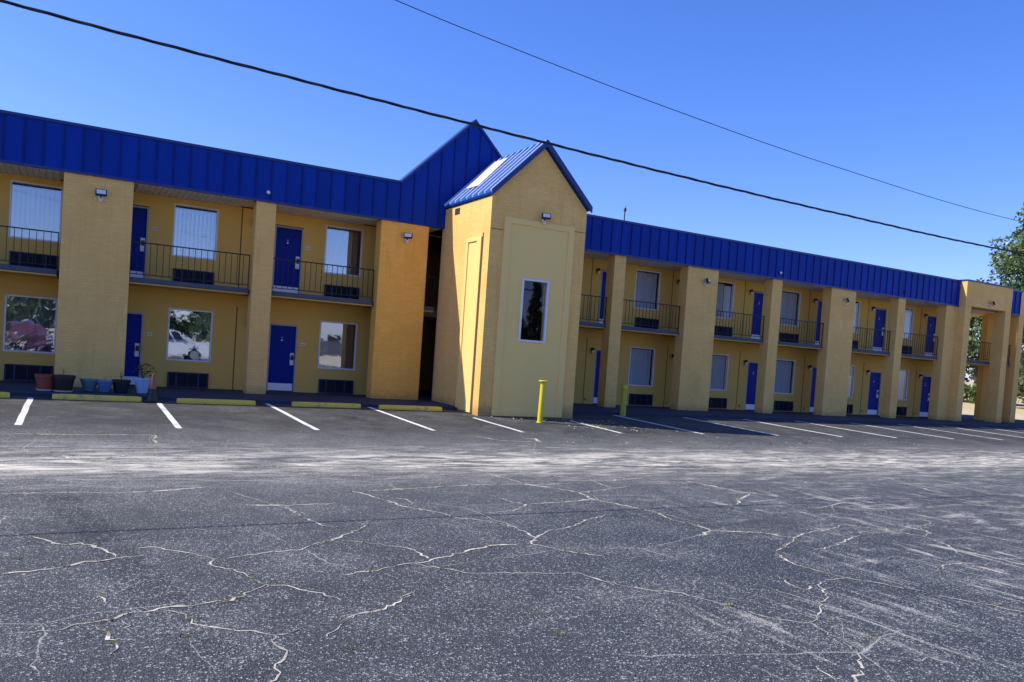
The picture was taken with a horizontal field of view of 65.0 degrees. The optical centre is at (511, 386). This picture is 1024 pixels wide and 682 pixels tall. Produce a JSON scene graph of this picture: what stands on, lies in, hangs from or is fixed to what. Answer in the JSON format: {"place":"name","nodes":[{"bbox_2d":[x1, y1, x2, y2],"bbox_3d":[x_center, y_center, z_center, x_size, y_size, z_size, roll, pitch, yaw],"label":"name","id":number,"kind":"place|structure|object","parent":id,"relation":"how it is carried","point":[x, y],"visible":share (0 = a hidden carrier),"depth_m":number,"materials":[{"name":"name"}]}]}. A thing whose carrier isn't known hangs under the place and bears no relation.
{"place":"outdoors","nodes":[
{"label":"outdoors","id":0,"kind":"place"},
{"bbox_2d":[0,395,1023,681],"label":"parking lot","id":1,"kind":"structure","parent":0,"point":[476,619],"depth_m":7.77,"materials":[{"name":"grey asphalt"}]},
{"bbox_2d":[0,392,9,397],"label":"wheel stop","id":2,"kind":"object","parent":1,"relation":"on","point":[4,394],"visible":1,"depth_m":17.84,"materials":[{"name":"yellow concrete"}]},
{"bbox_2d":[14,398,32,424],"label":"parking line","id":3,"kind":"object","parent":1,"relation":"on","point":[22,414],"visible":1,"depth_m":15.84,"materials":[{"name":"paint"}]},
{"bbox_2d":[52,394,141,401],"bbox_3d":[-9.678,0.262,18.790,1.860,0.125,0.166,3,2,-29],"label":"wheel stop","id":4,"kind":"object","parent":1,"relation":"on","point":[96,397],"visible":1,"depth_m":18.72,"materials":[{"name":"yellow concrete"}]},
{"bbox_2d":[143,374,160,402],"bbox_3d":[-8.635,0.038,19.323,0.380,0.680,0.380,3,2,-29],"label":"traffic cone","id":5,"kind":"object","parent":1,"relation":"on","point":[152,396],"visible":1,"depth_m":19.25,"materials":[{"name":"orange plastic"}]},
{"bbox_2d":[157,403,181,427],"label":"parking line","id":6,"kind":"object","parent":1,"relation":"on","point":[169,416],"visible":0.94,"depth_m":17.07,"materials":[{"name":"paint"}]},
{"bbox_2d":[176,398,255,405],"bbox_3d":[-7.360,0.379,20.048,1.860,0.125,0.166,3,2,-29],"label":"wheel stop","id":7,"kind":"object","parent":1,"relation":"on","point":[214,401],"visible":1,"depth_m":19.98,"materials":[{"name":"yellow concrete"}]},
{"bbox_2d":[267,404,318,429],"bbox_3d":[-5.258,0.679,18.990,0.126,0.146,4.850,3,2,-29],"label":"parking line","id":8,"kind":"object","parent":1,"relation":"on","point":[295,418],"visible":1,"depth_m":18.62,"materials":[{"name":"paint"}]},
{"bbox_2d":[291,402,360,408],"bbox_3d":[-4.951,0.492,21.493,1.860,0.125,0.166,3,2,-30],"label":"wheel stop","id":9,"kind":"object","parent":1,"relation":"on","point":[323,404],"visible":1,"depth_m":21.42,"materials":[{"name":"yellow concrete"}]},
{"bbox_2d":[368,407,433,429],"bbox_3d":[-2.894,0.788,20.438,0.123,0.138,4.600,3,2,-29],"label":"parking line","id":10,"kind":"object","parent":1,"relation":"on","point":[401,418],"visible":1,"depth_m":20.20,"materials":[{"name":"paint"}]},
{"bbox_2d":[378,405,441,410],"bbox_3d":[-2.841,0.601,22.591,1.860,0.125,0.166,3,2,-28],"label":"wheel stop","id":11,"kind":"object","parent":1,"relation":"on","point":[405,407],"visible":1,"depth_m":22.51,"materials":[{"name":"yellow concrete"}]},
{"bbox_2d":[475,418,522,431],"bbox_3d":[-0.390,0.978,20.770,0.126,0.082,2.751,3,2,-29],"label":"parking line","id":12,"kind":"object","parent":1,"relation":"on","point":[499,425],"visible":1,"depth_m":20.61,"materials":[{"name":"paint"}]},
{"bbox_2d":[1,433,1013,652],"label":"crack weeds","id":13,"kind":"object","parent":1,"relation":"on","point":[188,617],"visible":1,"depth_m":6.25,"materials":[{"name":"beige plant"}]},
{"bbox_2d":[0,434,1022,681],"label":"pavement cracks","id":14,"kind":"object","parent":1,"relation":"on","point":[108,634],"visible":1,"depth_m":6.85,"materials":[{"name":"grey asphalt"}]},
{"bbox_2d":[537,380,547,422],"bbox_3d":[0.817,0.437,22.165,0.270,1.215,0.270,4,3,-29],"label":"bollard","id":15,"kind":"object","parent":1,"relation":"on","point":[541,402],"visible":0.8,"depth_m":22.10,"materials":[{"name":"yellow metal"}]},
{"bbox_2d":[572,421,620,432],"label":"parking line","id":16,"kind":"object","parent":1,"relation":"on","point":[598,427],"visible":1,"depth_m":22.11,"materials":[{"name":"paint"}]},
{"bbox_2d":[620,384,627,415],"bbox_3d":[3.682,0.467,26.506,0.208,1.100,0.208,3,2,-29],"label":"bollard","id":17,"kind":"object","parent":1,"relation":"on","point":[624,390],"visible":0.91,"depth_m":26.42,"materials":[{"name":"yellow metal"}]},
{"bbox_2d":[615,415,702,433],"bbox_3d":[4.385,1.139,24.633,0.152,0.129,4.300,3,2,-29],"label":"parking line","id":18,"kind":"object","parent":1,"relation":"on","point":[659,424],"visible":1,"depth_m":24.40,"materials":[{"name":"paint"}]},
{"bbox_2d":[683,417,779,435],"bbox_3d":[6.974,1.268,26.064,0.144,0.129,4.301,3,2,-29],"label":"parking line","id":19,"kind":"object","parent":1,"relation":"on","point":[730,426],"visible":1,"depth_m":25.90,"materials":[{"name":"paint"}]},
{"bbox_2d":[744,419,841,436],"bbox_3d":[9.475,1.393,27.445,0.141,0.129,4.301,3,2,-29],"label":"parking line","id":20,"kind":"object","parent":1,"relation":"on","point":[795,428],"visible":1,"depth_m":27.20,"materials":[{"name":"paint"}]},
{"bbox_2d":[798,421,895,437],"bbox_3d":[11.836,1.510,28.751,0.146,0.129,4.301,3,2,-29],"label":"parking line","id":21,"kind":"object","parent":1,"relation":"on","point":[846,429],"visible":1,"depth_m":28.60,"materials":[{"name":"paint"}]},
{"bbox_2d":[854,423,951,438],"bbox_3d":[14.549,1.645,30.250,0.146,0.129,4.301,3,2,-29],"label":"parking line","id":22,"kind":"object","parent":1,"relation":"on","point":[900,430],"visible":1,"depth_m":30.09,"materials":[{"name":"paint"}]},
{"bbox_2d":[0,380,1023,427],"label":"walkway","id":23,"kind":"structure","parent":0,"point":[21,388],"depth_m":25.30,"materials":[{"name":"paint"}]},
{"bbox_2d":[34,374,53,390],"bbox_3d":[-11.094,-0.101,19.129,0.479,0.382,0.479,3,2,-29],"label":"flower pot","id":24,"kind":"object","parent":23,"relation":"on","point":[44,382],"visible":0.9,"depth_m":18.96,"materials":[{"name":"plastic"}]},
{"bbox_2d":[52,367,75,391],"bbox_3d":[-10.697,-0.171,19.181,0.510,0.579,0.510,3,2,-29],"label":"flower pot","id":25,"kind":"object","parent":23,"relation":"on","point":[63,383],"visible":1,"depth_m":19.02,"materials":[{"name":"black plastic"}]},
{"bbox_2d":[80,378,98,391],"bbox_3d":[-10.330,-0.038,19.644,0.422,0.300,0.422,3,2,-29],"label":"flower pot","id":26,"kind":"object","parent":23,"relation":"on","point":[89,384],"visible":0.98,"depth_m":19.52,"materials":[{"name":"teal plastic"}]},
{"bbox_2d":[96,377,113,391],"bbox_3d":[-10.000,-0.060,19.732,0.391,0.386,0.391,3,2,-29],"label":"flower pot","id":27,"kind":"object","parent":23,"relation":"on","point":[104,385],"visible":1,"depth_m":19.62,"materials":[{"name":"blue plastic"}]},
{"bbox_2d":[112,372,130,392],"bbox_3d":[-9.720,-0.114,19.996,0.439,0.509,0.439,3,2,-29],"label":"flower pot","id":28,"kind":"object","parent":23,"relation":"on","point":[121,385],"visible":0.98,"depth_m":19.86,"materials":[{"name":"plastic"}]},
{"bbox_2d":[133,363,155,392],"bbox_3d":[-9.248,-0.213,20.220,0.548,0.758,0.612,4,2,-9],"label":"flower pot","id":29,"kind":"object","parent":23,"relation":"on","point":[142,384],"visible":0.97,"depth_m":20.09,"materials":[{"name":"plastic"}]},
{"bbox_2d":[0,109,1023,422],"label":"motel building","id":30,"kind":"structure","parent":23,"relation":"on","point":[182,265],"depth_m":24.90,"materials":[{"name":"beige paint"}]},
{"bbox_2d":[2,294,57,353],"bbox_3d":[-12.876,-1.664,21.511,1.210,1.500,0.281,3,2,-29],"label":"window","id":31,"kind":"structure","parent":30,"relation":"in","point":[30,327],"depth_m":21.57,"materials":[{"name":"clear glass"}]},
{"bbox_2d":[8,180,62,242],"bbox_3d":[-12.661,-4.634,21.389,1.210,1.500,0.244,3,2,-29],"label":"window","id":32,"kind":"structure","parent":30,"relation":"in","point":[30,207],"depth_m":21.41,"materials":[{"name":"white glass"}]},
{"bbox_2d":[124,312,143,385],"bbox_3d":[-10.854,-1.068,22.547,0.860,2.062,0.146,3,2,-29],"label":"door","id":33,"kind":"structure","parent":30,"relation":"in","point":[134,330],"depth_m":22.66,"materials":[{"name":"blue paint"}]},
{"bbox_2d":[130,205,148,277],"bbox_3d":[-10.649,-4.024,22.441,0.860,2.062,0.146,3,2,-29],"label":"door","id":34,"kind":"structure","parent":30,"relation":"in","point":[140,215],"depth_m":22.57,"materials":[{"name":"blue paint"}]},
{"bbox_2d":[166,308,212,361],"bbox_3d":[-9.397,-1.490,23.414,1.210,1.500,0.246,3,2,-29],"label":"window","id":35,"kind":"structure","parent":30,"relation":"in","point":[202,319],"depth_m":23.63,"materials":[{"name":"glass"}]},
{"bbox_2d":[172,203,218,260],"bbox_3d":[-9.190,-4.461,23.308,1.210,1.500,0.244,3,2,-29],"label":"window","id":36,"kind":"structure","parent":30,"relation":"in","point":[178,217],"depth_m":23.33,"materials":[{"name":"white glass"}]},
{"bbox_2d":[266,323,297,391],"bbox_3d":[-7.059,-0.879,24.644,0.860,2.062,0.146,3,2,-29],"label":"door","id":37,"kind":"structure","parent":30,"relation":"in","point":[282,345],"depth_m":24.67,"materials":[{"name":"blue paint"}]},
{"bbox_2d":[272,225,303,293],"bbox_3d":[-6.854,-3.835,24.539,0.860,2.062,0.146,3,2,-29],"label":"door","id":38,"kind":"structure","parent":30,"relation":"in","point":[288,243],"depth_m":24.56,"materials":[{"name":"blue paint"}]},
{"bbox_2d":[318,320,357,369],"bbox_3d":[-5.567,-1.300,25.531,1.210,1.500,0.246,3,2,-29],"label":"window","id":39,"kind":"structure","parent":30,"relation":"in","point":[347,330],"depth_m":25.74,"materials":[{"name":"glass"}]},
{"bbox_2d":[323,225,363,276],"bbox_3d":[-5.370,-4.272,25.443,1.210,1.500,0.286,3,2,-29],"label":"window","id":40,"kind":"structure","parent":30,"relation":"in","point":[341,247],"depth_m":25.48,"materials":[{"name":"white glass"}]},
{"bbox_2d":[592,349,600,403],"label":"door","id":41,"kind":"structure","parent":30,"relation":"in","point":[598,352],"depth_m":30.34,"materials":[{"name":"blue paint"}]},
{"bbox_2d":[598,270,606,323],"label":"door","id":42,"kind":"structure","parent":30,"relation":"in","point":[603,277],"depth_m":30.22,"materials":[{"name":"blue paint"}]},
{"bbox_2d":[628,347,654,386],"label":"window","id":43,"kind":"structure","parent":30,"relation":"in","point":[640,359],"depth_m":31.42,"materials":[{"name":"grey glass"}]},
{"bbox_2d":[634,269,660,310],"bbox_3d":[5.205,-3.744,31.237,1.210,1.500,0.196,3,2,-29],"label":"window","id":44,"kind":"structure","parent":30,"relation":"in","point":[645,284],"depth_m":31.31,"materials":[{"name":"grey glass"}]},
{"bbox_2d":[710,354,729,390],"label":"window","id":45,"kind":"structure","parent":30,"relation":"in","point":[718,362],"depth_m":33.38,"materials":[{"name":"grey glass"}]},
{"bbox_2d":[715,281,734,318],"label":"window","id":46,"kind":"structure","parent":30,"relation":"in","point":[725,302],"depth_m":33.31,"materials":[{"name":"grey glass"}]},
{"bbox_2d":[744,361,757,409],"bbox_3d":[10.262,-0.018,34.218,0.860,2.062,0.146,3,2,-29],"label":"door","id":47,"kind":"structure","parent":30,"relation":"in","point":[752,366],"depth_m":34.20,"materials":[{"name":"blue paint"}]},
{"bbox_2d":[750,291,763,338],"bbox_3d":[10.468,-2.974,34.113,0.860,2.062,0.146,3,2,-29],"label":"door","id":48,"kind":"structure","parent":30,"relation":"in","point":[758,296],"depth_m":34.09,"materials":[{"name":"blue paint"}]},
{"bbox_2d":[774,359,795,393],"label":"window","id":49,"kind":"structure","parent":30,"relation":"in","point":[781,385],"depth_m":35.22,"materials":[{"name":"grey glass"}]},
{"bbox_2d":[779,290,800,326],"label":"window","id":50,"kind":"structure","parent":30,"relation":"in","point":[788,300],"depth_m":35.11,"materials":[{"name":"grey glass"}]},
{"bbox_2d":[809,367,816,412],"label":"door","id":51,"kind":"structure","parent":30,"relation":"in","point":[814,369],"depth_m":36.02,"materials":[{"name":"blue paint"}]},
{"bbox_2d":[814,300,821,344],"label":"door","id":52,"kind":"structure","parent":30,"relation":"in","point":[819,306],"depth_m":35.91,"materials":[{"name":"blue paint"}]},
{"bbox_2d":[848,365,854,397],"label":"window","id":53,"kind":"structure","parent":30,"relation":"in","point":[850,387],"depth_m":37.23,"materials":[{"name":"grey glass"}]},
{"bbox_2d":[853,300,860,332],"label":"window","id":54,"kind":"structure","parent":30,"relation":"in","point":[856,300],"depth_m":37.13,"materials":[{"name":"grey glass"}]},
{"bbox_2d":[866,371,881,414],"bbox_3d":[17.083,0.322,37.988,0.860,2.062,0.146,3,2,-29],"label":"door","id":55,"kind":"structure","parent":30,"relation":"in","point":[875,378],"depth_m":38.04,"materials":[{"name":"blue paint"}]},
{"bbox_2d":[872,308,886,350],"bbox_3d":[17.288,-2.634,37.883,0.860,2.062,0.146,3,2,-29],"label":"door","id":56,"kind":"structure","parent":30,"relation":"in","point":[880,319],"depth_m":37.94,"materials":[{"name":"blue paint"}]},
{"bbox_2d":[897,369,908,400],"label":"window","id":57,"kind":"structure","parent":30,"relation":"in","point":[902,373],"depth_m":39.10,"materials":[{"name":"white glass"}]},
{"bbox_2d":[903,307,913,339],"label":"window","id":58,"kind":"structure","parent":30,"relation":"in","point":[907,313],"depth_m":39.02,"materials":[{"name":"white glass"}]},
{"bbox_2d":[919,375,931,416],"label":"door","id":59,"kind":"structure","parent":30,"relation":"in","point":[926,380],"depth_m":39.90,"materials":[{"name":"blue paint"}]},
{"bbox_2d":[924,315,936,355],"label":"door","id":60,"kind":"structure","parent":30,"relation":"in","point":[931,320],"depth_m":39.79,"materials":[{"name":"blue paint"}]},
{"bbox_2d":[431,139,592,418],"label":"stair tower","id":61,"kind":"structure","parent":23,"relation":"on","point":[510,287],"depth_m":23.32,"materials":[{"name":"beige paint"}]},
{"bbox_2d":[518,278,549,342],"bbox_3d":[0.617,-2.182,23.196,0.890,1.800,0.105,3,2,-29],"label":"window","id":62,"kind":"structure","parent":61,"relation":"in","point":[547,282],"depth_m":23.24,"materials":[{"name":"white metal"}]},
{"bbox_2d":[0,0,1023,254],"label":"overhead cable","id":63,"kind":"object","parent":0,"point":[452,118],"visible":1,"depth_m":10.60,"materials":[{"name":"black plastic"}]},
{"bbox_2d":[0,0,1023,381],"label":"sky","id":64,"kind":"structure","parent":0,"point":[925,97],"materials":[{"name":"blue"}]},
{"bbox_2d":[395,0,1021,221],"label":"overhead wire","id":65,"kind":"object","parent":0,"point":[681,112],"visible":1,"depth_m":13.05,"materials":[{"name":"black plastic"}]},
{"bbox_2d":[962,381,1023,419],"bbox_3d":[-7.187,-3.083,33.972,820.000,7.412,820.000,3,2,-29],"label":"dry grass field","id":66,"kind":"structure","parent":0,"point":[967,408],"depth_m":60.86,"materials":[{"name":"beige plant"}]},
{"bbox_2d":[923,336,973,381],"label":"leafy tree","id":67,"kind":"object","parent":66,"relation":"on","point":[966,380],"depth_m":116.44,"materials":[{"name":"green plant"}]},
{"bbox_2d":[963,316,1023,403],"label":"leafy tree","id":68,"kind":"object","parent":66,"relation":"on","point":[969,392],"visible":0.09,"depth_m":72.07,"materials":[{"name":"green plant"}]},
{"bbox_2d":[966,325,1023,395],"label":"leafy tree","id":69,"kind":"object","parent":66,"relation":"on","point":[972,366],"visible":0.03,"depth_m":121.07,"materials":[{"name":"green plant"}]},
{"bbox_2d":[968,202,1023,403],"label":"leafy tree","id":70,"kind":"object","parent":66,"relation":"on","point":[1012,264],"visible":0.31,"depth_m":61.98,"materials":[{"name":"green plant"}]}
]}

